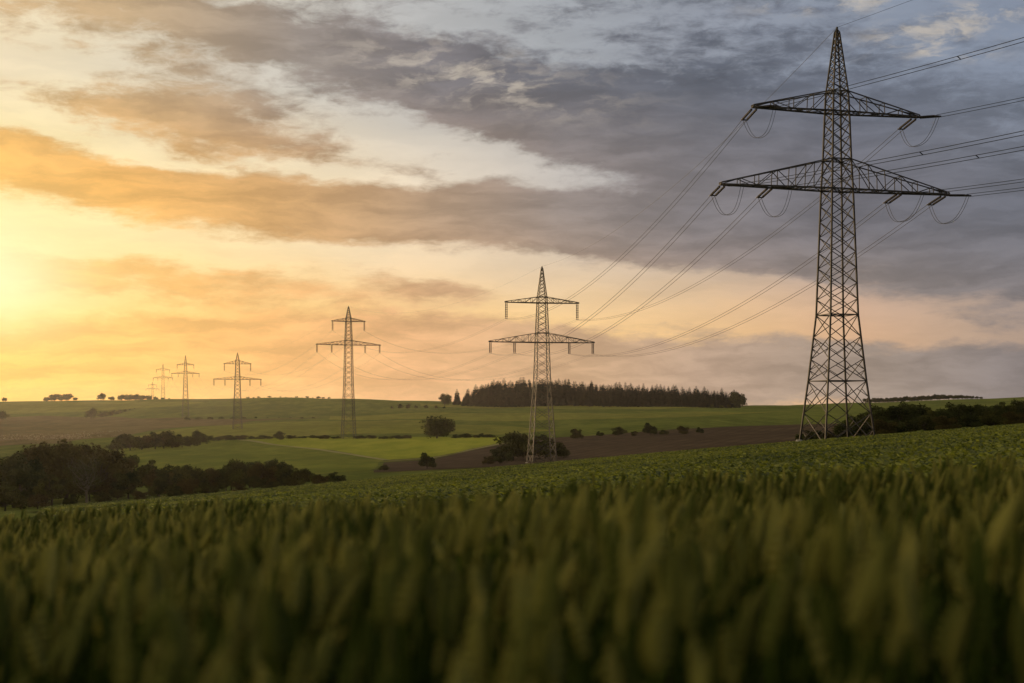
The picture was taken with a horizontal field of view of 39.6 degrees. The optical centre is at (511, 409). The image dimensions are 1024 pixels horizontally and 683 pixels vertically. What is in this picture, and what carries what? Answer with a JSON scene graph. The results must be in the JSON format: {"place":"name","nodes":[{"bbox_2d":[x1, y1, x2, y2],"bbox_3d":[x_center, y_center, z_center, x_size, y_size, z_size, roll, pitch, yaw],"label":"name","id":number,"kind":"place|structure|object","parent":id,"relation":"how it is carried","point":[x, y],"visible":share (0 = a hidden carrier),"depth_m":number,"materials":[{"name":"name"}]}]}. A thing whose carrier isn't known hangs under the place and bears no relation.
{"place":"outdoors","nodes":[
{"label":"outdoors","id":0,"kind":"place"},
{"bbox_2d":[22,511,40,528],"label":"beet soil","id":1,"kind":"structure","parent":0,"point":[32,518],"depth_m":77.21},
{"bbox_2d":[40,423,1023,535],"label":"leafy crop","id":2,"kind":"object","parent":1,"relation":"on","point":[924,448],"visible":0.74,"depth_m":49.39,"materials":[{"name":"green plant"}]},
{"bbox_2d":[0,401,202,413],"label":"ridge field","id":3,"kind":"structure","parent":0,"point":[24,407],"depth_m":1723.35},
{"bbox_2d":[0,416,326,445],"bbox_3d":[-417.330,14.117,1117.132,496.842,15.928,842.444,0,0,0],"label":"stubble field","id":4,"kind":"structure","parent":0,"point":[37,425],"depth_m":1188.45,"materials":[{"name":"plant"}]},
{"bbox_2d":[120,440,382,473],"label":"crop field","id":5,"kind":"structure","parent":0,"point":[216,455],"depth_m":470.75,"materials":[{"name":"plant"}]},
{"bbox_2d":[244,440,387,459],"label":"farm track","id":6,"kind":"structure","parent":0,"point":[318,449],"depth_m":526.13,"materials":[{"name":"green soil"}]},
{"bbox_2d":[134,420,551,437],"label":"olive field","id":7,"kind":"structure","parent":0,"point":[304,428],"depth_m":867.83,"materials":[{"name":"plant"}]},
{"bbox_2d":[213,353,261,428],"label":"transmission pylon","id":8,"kind":"object","parent":7,"relation":"on","point":[240,403],"visible":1,"depth_m":919.12,"materials":[{"name":"metal"}]},
{"bbox_2d":[244,437,501,459],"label":"young crop field","id":9,"kind":"structure","parent":0,"point":[403,448],"depth_m":569.21,"materials":[{"name":"plant"}]},
{"bbox_2d":[316,306,380,438],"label":"transmission pylon","id":10,"kind":"object","parent":9,"relation":"on","point":[346,319],"visible":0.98,"depth_m":659.59,"materials":[{"name":"metal"}]},
{"bbox_2d":[4,578,1014,682],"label":"wheat soil","id":11,"kind":"structure","parent":0,"point":[994,654],"depth_m":7.16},
{"bbox_2d":[0,452,1023,682],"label":"wheat","id":12,"kind":"object","parent":11,"relation":"on","point":[544,588],"visible":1,"depth_m":2.42,"materials":[{"name":"green plant"}]},
{"bbox_2d":[0,397,1023,520],"bbox_3d":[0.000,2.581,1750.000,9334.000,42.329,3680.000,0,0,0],"label":"ground","id":13,"kind":"structure","parent":0,"point":[284,409],"depth_m":1339.70,"materials":[{"name":"green plant"}]},
{"bbox_2d":[0,486,28,510],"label":"bush","id":14,"kind":"object","parent":13,"relation":"on","point":[7,496],"visible":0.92,"depth_m":201.42,"materials":[{"name":"green plant"}]},
{"bbox_2d":[0,464,43,508],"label":"broadleaf tree","id":15,"kind":"object","parent":13,"relation":"on","point":[24,480],"visible":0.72,"depth_m":211.16,"materials":[{"name":"green plant"}]},
{"bbox_2d":[0,451,45,507],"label":"broadleaf tree","id":16,"kind":"object","parent":13,"relation":"on","point":[8,463],"visible":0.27,"depth_m":225.85,"materials":[{"name":"green plant"}]},
{"bbox_2d":[10,441,67,465],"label":"broadleaf tree","id":17,"kind":"object","parent":13,"relation":"on","point":[29,451],"visible":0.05,"depth_m":239.23,"materials":[{"name":"green plant"}]},
{"bbox_2d":[27,493,51,508],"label":"bush","id":18,"kind":"object","parent":13,"relation":"on","point":[41,499],"visible":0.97,"depth_m":196.36,"materials":[{"name":"green plant"}]},
{"bbox_2d":[32,474,67,505],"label":"broadleaf tree","id":19,"kind":"object","parent":13,"relation":"on","point":[51,489],"visible":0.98,"depth_m":208.10,"materials":[{"name":"green plant"}]},
{"bbox_2d":[0,429,121,440],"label":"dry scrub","id":20,"kind":"object","parent":13,"relation":"on","point":[44,436],"visible":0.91,"depth_m":859.85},
{"bbox_2d":[32,438,97,497],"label":"broadleaf tree","id":21,"kind":"object","parent":13,"relation":"on","point":[55,457],"visible":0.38,"depth_m":235.86,"materials":[{"name":"green plant"}]},
{"bbox_2d":[62,494,77,504],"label":"bush","id":22,"kind":"object","parent":13,"relation":"on","point":[69,500],"visible":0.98,"depth_m":200.35,"materials":[{"name":"green plant"}]},
{"bbox_2d":[63,452,107,502],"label":"broadleaf tree","id":23,"kind":"object","parent":13,"relation":"on","point":[85,483],"visible":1,"depth_m":205.46,"materials":[{"name":"green plant"}]},
{"bbox_2d":[91,491,112,501],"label":"bush","id":24,"kind":"object","parent":13,"relation":"on","point":[100,498],"visible":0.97,"depth_m":201.21,"materials":[{"name":"green plant"}]},
{"bbox_2d":[68,445,138,496],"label":"broadleaf tree","id":25,"kind":"object","parent":13,"relation":"on","point":[112,464],"visible":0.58,"depth_m":226.65,"materials":[{"name":"green plant"}]},
{"bbox_2d":[106,434,126,449],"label":"bush","id":26,"kind":"object","parent":13,"relation":"on","point":[117,443],"visible":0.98,"depth_m":557.12,"materials":[{"name":"green plant"}]},
{"bbox_2d":[108,488,125,499],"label":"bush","id":27,"kind":"object","parent":13,"relation":"on","point":[115,493],"visible":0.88,"depth_m":218.30,"materials":[{"name":"green plant"}]},
{"bbox_2d":[110,472,141,498],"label":"broadleaf tree","id":28,"kind":"object","parent":13,"relation":"on","point":[126,483],"visible":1,"depth_m":215.94,"materials":[{"name":"green plant"}]},
{"bbox_2d":[110,433,148,450],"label":"bush","id":29,"kind":"object","parent":13,"relation":"on","point":[129,439],"visible":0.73,"depth_m":561.82,"materials":[{"name":"green plant"}]},
{"bbox_2d":[121,454,139,478],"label":"broadleaf tree","id":30,"kind":"object","parent":13,"relation":"on","point":[134,456],"visible":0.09,"depth_m":245.43,"materials":[{"name":"green plant"}]},
{"bbox_2d":[132,435,154,449],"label":"bush","id":31,"kind":"object","parent":13,"relation":"on","point":[147,439],"visible":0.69,"depth_m":567.26,"materials":[{"name":"green plant"}]},
{"bbox_2d":[135,460,156,495],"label":"broadleaf tree","id":32,"kind":"object","parent":13,"relation":"on","point":[142,470],"visible":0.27,"depth_m":230.94,"materials":[{"name":"green plant"}]},
{"bbox_2d":[148,431,165,448],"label":"bush","id":33,"kind":"object","parent":13,"relation":"on","point":[156,442],"visible":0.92,"depth_m":569.33,"materials":[{"name":"green plant"}]},
{"bbox_2d":[142,468,173,495],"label":"bush","id":34,"kind":"object","parent":13,"relation":"on","point":[147,479],"visible":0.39,"depth_m":225.17,"materials":[{"name":"green plant"}]},
{"bbox_2d":[147,475,169,496],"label":"tree","id":35,"kind":"object","parent":13,"relation":"on","point":[160,486],"visible":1,"depth_m":208.97,"materials":[{"name":"green plant"}]},
{"bbox_2d":[149,430,185,448],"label":"bush","id":36,"kind":"object","parent":13,"relation":"on","point":[167,440],"visible":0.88,"depth_m":573.91,"materials":[{"name":"green plant"}]},
{"bbox_2d":[153,464,185,489],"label":"bush","id":37,"kind":"object","parent":13,"relation":"on","point":[173,482],"visible":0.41,"depth_m":220.12,"materials":[{"name":"green plant"}]},
{"bbox_2d":[167,486,183,496],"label":"bush","id":38,"kind":"object","parent":13,"relation":"on","point":[173,492],"visible":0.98,"depth_m":201.26,"materials":[{"name":"green plant"}]},
{"bbox_2d":[167,464,192,474],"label":"broadleaf tree","id":39,"kind":"object","parent":13,"relation":"on","point":[181,470],"visible":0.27,"depth_m":231.35,"materials":[{"name":"green plant"}]},
{"bbox_2d":[171,355,199,416],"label":"transmission pylon","id":40,"kind":"object","parent":13,"relation":"on","point":[185,371],"visible":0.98,"depth_m":1448.62,"materials":[{"name":"metal"}]},
{"bbox_2d":[176,478,199,494],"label":"tree","id":41,"kind":"object","parent":13,"relation":"on","point":[190,485],"visible":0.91,"depth_m":209.62,"materials":[{"name":"green plant"}]},
{"bbox_2d":[177,467,211,493],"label":"bush","id":42,"kind":"object","parent":13,"relation":"on","point":[198,474],"visible":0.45,"depth_m":219.03,"materials":[{"name":"green plant"}]},
{"bbox_2d":[191,430,208,443],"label":"broadleaf tree","id":43,"kind":"object","parent":13,"relation":"on","point":[199,436],"visible":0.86,"depth_m":607.92,"materials":[{"name":"green plant"}]},
{"bbox_2d":[193,483,219,493],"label":"bush","id":44,"kind":"object","parent":13,"relation":"on","point":[206,488],"visible":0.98,"depth_m":200.28,"materials":[{"name":"green plant"}]},
{"bbox_2d":[203,468,221,486],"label":"bush","id":45,"kind":"object","parent":13,"relation":"on","point":[213,473],"visible":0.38,"depth_m":224.44,"materials":[{"name":"green plant"}]},
{"bbox_2d":[215,459,261,488],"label":"bush","id":46,"kind":"object","parent":13,"relation":"on","point":[239,474],"visible":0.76,"depth_m":224.01,"materials":[{"name":"green plant"}]},
{"bbox_2d":[244,475,260,487],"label":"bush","id":47,"kind":"object","parent":13,"relation":"on","point":[251,482],"visible":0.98,"depth_m":215.92,"materials":[{"name":"green plant"}]},
{"bbox_2d":[246,462,277,483],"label":"bush","id":48,"kind":"object","parent":13,"relation":"on","point":[258,469],"visible":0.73,"depth_m":218.76,"materials":[{"name":"green plant"}]},
{"bbox_2d":[259,477,278,487],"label":"bush","id":49,"kind":"object","parent":13,"relation":"on","point":[263,484],"visible":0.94,"depth_m":202.26,"materials":[{"name":"green plant"}]},
{"bbox_2d":[273,462,296,481],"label":"bush","id":50,"kind":"object","parent":13,"relation":"on","point":[283,472],"visible":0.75,"depth_m":219.11,"materials":[{"name":"green plant"}]},
{"bbox_2d":[285,476,307,485],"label":"bush","id":51,"kind":"object","parent":13,"relation":"on","point":[294,482],"visible":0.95,"depth_m":199.11,"materials":[{"name":"green plant"}]},
{"bbox_2d":[294,468,315,481],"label":"bush","id":52,"kind":"object","parent":13,"relation":"on","point":[306,474],"visible":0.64,"depth_m":225.37,"materials":[{"name":"green plant"}]},
{"bbox_2d":[328,472,346,481],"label":"bush","id":53,"kind":"object","parent":13,"relation":"on","point":[334,478],"visible":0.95,"depth_m":202.43,"materials":[{"name":"green plant"}]},
{"bbox_2d":[418,452,436,468],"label":"bush","id":54,"kind":"object","parent":13,"relation":"on","point":[425,460],"visible":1,"depth_m":343.83,"materials":[{"name":"green plant"}]},
{"bbox_2d":[419,415,455,437],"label":"tree","id":55,"kind":"object","parent":13,"relation":"on","point":[441,427],"visible":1,"depth_m":646.11,"materials":[{"name":"green plant"}]},
{"bbox_2d":[438,393,451,404],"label":"broadleaf tree","id":56,"kind":"object","parent":13,"relation":"on","point":[446,399],"visible":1,"depth_m":1686.32,"materials":[{"name":"green plant"}]},
{"bbox_2d":[489,446,513,463],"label":"bush","id":57,"kind":"object","parent":13,"relation":"on","point":[502,456],"visible":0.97,"depth_m":393.89,"materials":[{"name":"green plant"}]},
{"bbox_2d":[493,431,536,459],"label":"bush","id":58,"kind":"object","parent":13,"relation":"on","point":[516,443],"visible":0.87,"depth_m":421.58,"materials":[{"name":"green plant"}]},
{"bbox_2d":[515,433,542,457],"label":"bush","id":59,"kind":"object","parent":13,"relation":"on","point":[523,456],"visible":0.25,"depth_m":428.18,"materials":[{"name":"green plant"}]},
{"bbox_2d":[488,267,594,462],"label":"transmission pylon","id":60,"kind":"object","parent":13,"relation":"on","point":[545,297],"visible":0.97,"depth_m":384.57,"materials":[{"name":"metal"}]},
{"bbox_2d":[535,434,554,457],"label":"bush","id":61,"kind":"object","parent":13,"relation":"on","point":[543,442],"visible":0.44,"depth_m":426.25,"materials":[{"name":"green plant"}]},
{"bbox_2d":[541,442,570,457],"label":"bush","id":62,"kind":"object","parent":13,"relation":"on","point":[561,451],"visible":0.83,"depth_m":419.33,"materials":[{"name":"green plant"}]},
{"bbox_2d":[420,403,724,408],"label":"mown strip","id":63,"kind":"object","parent":13,"relation":"on","point":[554,407],"visible":0.56,"depth_m":1619.92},
{"bbox_2d":[468,387,479,406],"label":"spruce tree","id":64,"kind":"object","parent":63,"relation":"on","point":[475,401],"visible":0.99,"depth_m":1654.22,"materials":[{"name":"green plant"}]},
{"bbox_2d":[494,381,505,406],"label":"spruce tree","id":65,"kind":"object","parent":63,"relation":"on","point":[500,399],"visible":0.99,"depth_m":1650.97,"materials":[{"name":"green plant"}]},
{"bbox_2d":[511,382,521,406],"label":"spruce tree","id":66,"kind":"object","parent":63,"relation":"on","point":[516,400],"visible":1,"depth_m":1654.55,"materials":[{"name":"green plant"}]},
{"bbox_2d":[523,383,533,406],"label":"spruce tree","id":67,"kind":"object","parent":63,"relation":"on","point":[528,392],"visible":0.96,"depth_m":1655.67,"materials":[{"name":"green plant"}]},
{"bbox_2d":[545,382,562,405],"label":"spruce tree","id":68,"kind":"object","parent":63,"relation":"on","point":[555,397],"visible":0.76,"depth_m":1650.65,"materials":[{"name":"green plant"}]},
{"bbox_2d":[557,384,568,405],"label":"spruce tree","id":69,"kind":"object","parent":63,"relation":"on","point":[562,398],"visible":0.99,"depth_m":1653.83,"materials":[{"name":"green plant"}]},
{"bbox_2d":[565,379,573,405],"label":"spruce tree","id":70,"kind":"object","parent":63,"relation":"on","point":[569,394],"visible":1,"depth_m":1657.74,"materials":[{"name":"green plant"}]},
{"bbox_2d":[582,387,593,406],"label":"spruce tree","id":71,"kind":"object","parent":63,"relation":"on","point":[587,401],"visible":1,"depth_m":1649.73,"materials":[{"name":"green plant"}]},
{"bbox_2d":[597,384,608,406],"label":"spruce tree","id":72,"kind":"object","parent":63,"relation":"on","point":[602,402],"visible":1,"depth_m":1649.88,"materials":[{"name":"green plant"}]},
{"bbox_2d":[605,385,615,406],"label":"spruce tree","id":73,"kind":"object","parent":63,"relation":"on","point":[610,399],"visible":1,"depth_m":1649.58,"materials":[{"name":"green plant"}]},
{"bbox_2d":[622,386,632,406],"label":"spruce tree","id":74,"kind":"object","parent":63,"relation":"on","point":[627,402],"visible":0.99,"depth_m":1650.76,"materials":[{"name":"green plant"}]},
{"bbox_2d":[655,384,665,406],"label":"spruce tree","id":75,"kind":"object","parent":63,"relation":"on","point":[660,401],"visible":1,"depth_m":1657.84,"materials":[{"name":"green plant"}]},
{"bbox_2d":[691,386,701,406],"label":"spruce tree","id":76,"kind":"object","parent":63,"relation":"on","point":[696,400],"visible":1,"depth_m":1653.53,"materials":[{"name":"green plant"}]},
{"bbox_2d":[642,422,657,434],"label":"bush","id":77,"kind":"object","parent":13,"relation":"on","point":[649,429],"visible":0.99,"depth_m":638.41,"materials":[{"name":"green plant"}]},
{"bbox_2d":[728,390,746,407],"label":"broadleaf tree","id":78,"kind":"object","parent":13,"relation":"on","point":[736,397],"visible":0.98,"depth_m":1633.35,"materials":[{"name":"green plant"}]},
{"bbox_2d":[709,27,970,440],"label":"transmission pylon","id":79,"kind":"object","parent":13,"relation":"on","point":[837,41],"visible":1,"depth_m":174.79,"materials":[{"name":"metal"}]},
{"bbox_2d":[492,196,714,355],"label":"overhead line","id":80,"kind":"object","parent":79,"relation":"attached to","point":[622,288],"visible":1,"depth_m":217.48,"materials":[{"name":"metal"}]},
{"bbox_2d":[508,120,745,319],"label":"overhead line","id":81,"kind":"object","parent":79,"relation":"attached to","point":[649,227],"visible":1,"depth_m":218.41,"materials":[{"name":"metal"}]},
{"bbox_2d":[516,199,760,355],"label":"overhead line","id":82,"kind":"object","parent":79,"relation":"attached to","point":[674,277],"visible":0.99,"depth_m":211.58,"materials":[{"name":"metal"}]},
{"bbox_2d":[568,204,887,356],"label":"overhead line","id":83,"kind":"object","parent":79,"relation":"attached to","point":[745,300],"visible":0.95,"depth_m":231.87,"materials":[{"name":"metal"}]},
{"bbox_2d":[578,130,902,320],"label":"overhead line","id":84,"kind":"object","parent":79,"relation":"attached to","point":[752,247],"visible":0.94,"depth_m":239.60,"materials":[{"name":"metal"}]},
{"bbox_2d":[593,205,930,356],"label":"overhead line","id":85,"kind":"object","parent":79,"relation":"attached to","point":[792,294],"visible":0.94,"depth_m":231.53,"materials":[{"name":"metal"}]},
{"bbox_2d":[741,131,1021,185],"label":"overhead line","id":86,"kind":"object","parent":79,"relation":"attached to","point":[891,157],"visible":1,"depth_m":140.51,"materials":[{"name":"metal"}]},
{"bbox_2d":[774,37,1023,106],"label":"overhead line","id":87,"kind":"object","parent":79,"relation":"attached to","point":[905,70],"visible":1,"depth_m":145.74,"materials":[{"name":"metal"}]},
{"bbox_2d":[791,146,1023,188],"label":"overhead line","id":88,"kind":"object","parent":79,"relation":"attached to","point":[913,166],"visible":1,"depth_m":147.83,"materials":[{"name":"metal"}]},
{"bbox_2d":[924,179,1020,194],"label":"overhead line","id":89,"kind":"object","parent":79,"relation":"attached to","point":[973,185],"visible":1,"depth_m":164.89,"materials":[{"name":"metal"}]},
{"bbox_2d":[832,418,869,436],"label":"bush","id":90,"kind":"object","parent":13,"relation":"on","point":[838,429],"visible":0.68,"depth_m":235.15,"materials":[{"name":"green plant"}]},
{"bbox_2d":[862,405,902,421],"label":"bush","id":91,"kind":"object","parent":13,"relation":"on","point":[882,414],"visible":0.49,"depth_m":255.17,"materials":[{"name":"green plant"}]},
{"bbox_2d":[869,419,897,433],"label":"bush","id":92,"kind":"object","parent":13,"relation":"on","point":[879,425],"visible":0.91,"depth_m":229.72,"materials":[{"name":"green plant"}]},
{"bbox_2d":[886,405,916,422],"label":"broadleaf tree","id":93,"kind":"object","parent":13,"relation":"on","point":[905,411],"visible":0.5,"depth_m":255.12,"materials":[{"name":"green plant"}]},
{"bbox_2d":[886,415,919,432],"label":"bush","id":94,"kind":"object","parent":13,"relation":"on","point":[901,426],"visible":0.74,"depth_m":235.15,"materials":[{"name":"green plant"}]},
{"bbox_2d":[897,401,927,431],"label":"broadleaf tree","id":95,"kind":"object","parent":13,"relation":"on","point":[921,410],"visible":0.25,"depth_m":271.04,"materials":[{"name":"green plant"}]},
{"bbox_2d":[906,414,940,430],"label":"bush","id":96,"kind":"object","parent":13,"relation":"on","point":[927,423],"visible":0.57,"depth_m":240.30,"materials":[{"name":"green plant"}]},
{"bbox_2d":[931,415,961,429],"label":"bush","id":97,"kind":"object","parent":13,"relation":"on","point":[945,422],"visible":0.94,"depth_m":230.06,"materials":[{"name":"green plant"}]},
{"bbox_2d":[935,406,957,423],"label":"broadleaf tree","id":98,"kind":"object","parent":13,"relation":"on","point":[948,413],"visible":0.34,"depth_m":252.14,"materials":[{"name":"green plant"}]},
{"bbox_2d":[945,401,969,427],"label":"broadleaf tree","id":99,"kind":"object","parent":13,"relation":"on","point":[958,411],"visible":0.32,"depth_m":267.46,"materials":[{"name":"green plant"}]},
{"bbox_2d":[958,411,983,426],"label":"bush","id":100,"kind":"object","parent":13,"relation":"on","point":[970,420],"visible":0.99,"depth_m":235.24,"materials":[{"name":"green plant"}]},
{"bbox_2d":[959,404,982,417],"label":"broadleaf tree","id":101,"kind":"object","parent":13,"relation":"on","point":[971,409],"visible":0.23,"depth_m":265.67,"materials":[{"name":"green plant"}]},
{"bbox_2d":[975,410,1006,425],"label":"bush","id":102,"kind":"object","parent":13,"relation":"on","point":[991,418],"visible":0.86,"depth_m":239.93,"materials":[{"name":"green plant"}]},
{"bbox_2d":[975,403,1006,425],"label":"broadleaf tree","id":103,"kind":"object","parent":13,"relation":"on","point":[978,412],"visible":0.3,"depth_m":251.34,"materials":[{"name":"green plant"}]},
{"bbox_2d":[1002,411,1023,424],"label":"bush","id":104,"kind":"object","parent":13,"relation":"on","point":[1017,418],"visible":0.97,"depth_m":230.00,"materials":[{"name":"green plant"}]},
{"bbox_2d":[1009,399,1023,419],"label":"broadleaf tree","id":105,"kind":"object","parent":13,"relation":"on","point":[1019,405],"visible":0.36,"depth_m":269.26,"materials":[{"name":"green plant"}]},
{"bbox_2d":[0,0,1023,405],"label":"sky","id":106,"kind":"structure","parent":0,"point":[209,182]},
{"bbox_2d":[329,411,785,420],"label":"hay meadow","id":107,"kind":"structure","parent":0,"point":[498,416],"depth_m":1172.81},
{"bbox_2d":[373,424,842,471],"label":"ploughed field","id":108,"kind":"structure","parent":0,"point":[594,446],"depth_m":496.40,"materials":[{"name":"soil"}]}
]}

